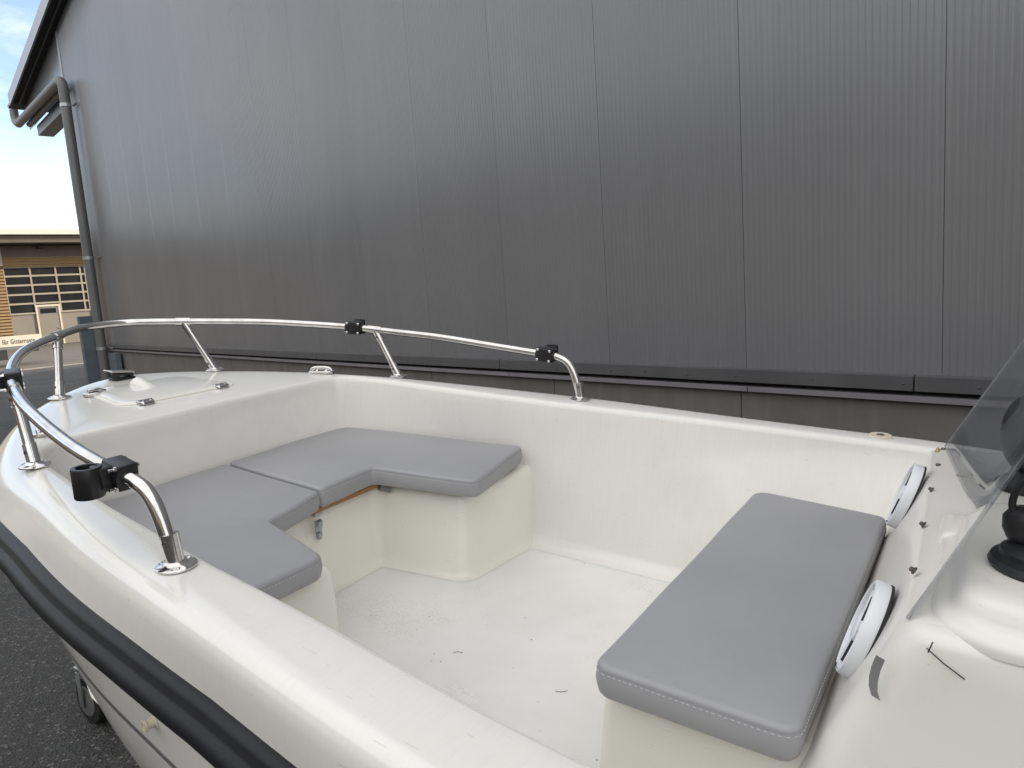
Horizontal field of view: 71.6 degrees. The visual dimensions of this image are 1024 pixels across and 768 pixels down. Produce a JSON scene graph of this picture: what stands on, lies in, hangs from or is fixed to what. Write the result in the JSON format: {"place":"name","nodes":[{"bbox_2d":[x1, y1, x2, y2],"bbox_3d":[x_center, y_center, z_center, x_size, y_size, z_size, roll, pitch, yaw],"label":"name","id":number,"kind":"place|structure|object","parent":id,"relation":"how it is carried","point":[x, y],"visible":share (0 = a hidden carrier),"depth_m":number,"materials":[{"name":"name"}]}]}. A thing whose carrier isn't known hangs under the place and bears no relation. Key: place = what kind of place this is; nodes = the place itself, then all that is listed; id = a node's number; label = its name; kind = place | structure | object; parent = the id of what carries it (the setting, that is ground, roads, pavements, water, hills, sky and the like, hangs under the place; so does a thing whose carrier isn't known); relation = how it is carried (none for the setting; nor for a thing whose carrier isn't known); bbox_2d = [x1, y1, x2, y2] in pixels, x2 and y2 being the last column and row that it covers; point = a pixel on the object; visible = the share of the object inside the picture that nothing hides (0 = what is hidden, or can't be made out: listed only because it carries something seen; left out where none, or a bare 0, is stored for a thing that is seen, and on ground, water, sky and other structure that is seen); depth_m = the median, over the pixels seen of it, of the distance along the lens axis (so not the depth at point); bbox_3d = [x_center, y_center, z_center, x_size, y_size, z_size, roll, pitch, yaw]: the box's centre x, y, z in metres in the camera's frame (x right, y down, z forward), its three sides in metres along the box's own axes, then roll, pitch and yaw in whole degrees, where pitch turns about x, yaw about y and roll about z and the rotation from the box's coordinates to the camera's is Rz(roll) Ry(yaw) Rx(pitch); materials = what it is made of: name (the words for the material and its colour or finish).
{"place":"outdoors","nodes":[
{"label":"outdoors","id":0,"kind":"place"},
{"bbox_2d":[0,0,78,228],"label":"sky","id":1,"kind":"structure","parent":0,"point":[36,189],"materials":[{"name":"white"}]},
{"bbox_2d":[0,342,83,370],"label":"pavement","id":2,"kind":"structure","parent":0,"point":[43,356],"depth_m":31.04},
{"bbox_2d":[0,334,41,360],"bbox_3d":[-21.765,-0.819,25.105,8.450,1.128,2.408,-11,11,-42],"label":"sign","id":3,"kind":"object","parent":2,"relation":"on","point":[12,342],"visible":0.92,"depth_m":26.43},
{"bbox_2d":[0,342,139,767],"bbox_3d":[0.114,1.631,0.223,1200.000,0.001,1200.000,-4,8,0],"label":"ground","id":4,"kind":"structure","parent":0,"point":[45,722],"depth_m":3.17,"materials":[{"name":"grey asphalt"}]},
{"bbox_2d":[0,228,91,344],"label":"workshop","id":5,"kind":"structure","parent":4,"relation":"on","point":[43,288],"depth_m":45.28,"materials":[{"name":"brown"}]},
{"bbox_2d":[35,304,65,344],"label":"wicket door","id":6,"kind":"structure","parent":5,"relation":"in","point":[49,318],"depth_m":45.82,"materials":[{"name":"white metal"}]},
{"bbox_2d":[23,363,83,369],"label":"kerb strip","id":7,"kind":"object","parent":4,"relation":"on","point":[52,366],"depth_m":24.52,"materials":[{"name":"stone"}]},
{"bbox_2d":[77,316,100,384],"bbox_3d":[-8.222,-0.487,13.824,0.320,1.660,0.290,-11,11,-42],"label":"guard post","id":8,"kind":"object","parent":4,"relation":"on","point":[90,356],"visible":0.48,"depth_m":13.75,"materials":[{"name":"blue metal"}]},
{"bbox_2d":[73,666,106,722],"bbox_3d":[-0.168,1.084,1.963,4.300,0.650,1.804,1,9,34],"label":"trailer","id":9,"kind":"object","parent":4,"relation":"on","point":[91,709],"visible":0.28,"depth_m":2.87,"materials":[{"name":"rubber"}]},
{"bbox_2d":[0,318,1023,767],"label":"motorboat","id":10,"kind":"object","parent":9,"relation":"on","point":[550,566],"visible":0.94,"depth_m":1.57,"materials":[{"name":"plastic"}]},
{"bbox_2d":[103,465,322,599],"bbox_3d":[-0.727,0.360,1.786,0.800,0.058,0.583,6,13,33],"label":"seat cushion","id":11,"kind":"object","parent":10,"relation":"on","point":[237,523],"visible":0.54,"depth_m":1.77,"materials":[{"name":"leather"}]},
{"bbox_2d":[230,427,521,506],"bbox_3d":[-0.419,0.256,2.265,0.816,0.061,0.638,6,13,33],"label":"seat cushion","id":12,"kind":"object","parent":10,"relation":"on","point":[331,467],"visible":0.89,"depth_m":2.19,"materials":[{"name":"leather"}]},
{"bbox_2d":[596,493,886,760],"bbox_3d":[0.531,0.415,1.462,0.339,0.062,0.961,6,13,33],"label":"seat cushion","id":13,"kind":"object","parent":10,"relation":"on","point":[735,632],"visible":0.99,"depth_m":1.25,"materials":[{"name":"leather"}]},
{"bbox_2d":[109,353,123,375],"bbox_3d":[-7.494,-0.124,13.498,0.094,0.930,0.400,-11,11,-42],"label":"guard plate","id":14,"kind":"object","parent":4,"relation":"on","point":[115,361],"visible":0.36,"depth_m":13.33,"materials":[{"name":"blue metal"}]},
{"bbox_2d":[7,0,1023,450],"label":"warehouse","id":15,"kind":"structure","parent":4,"relation":"on","point":[803,212],"depth_m":4.84,"materials":[{"name":"metal"}]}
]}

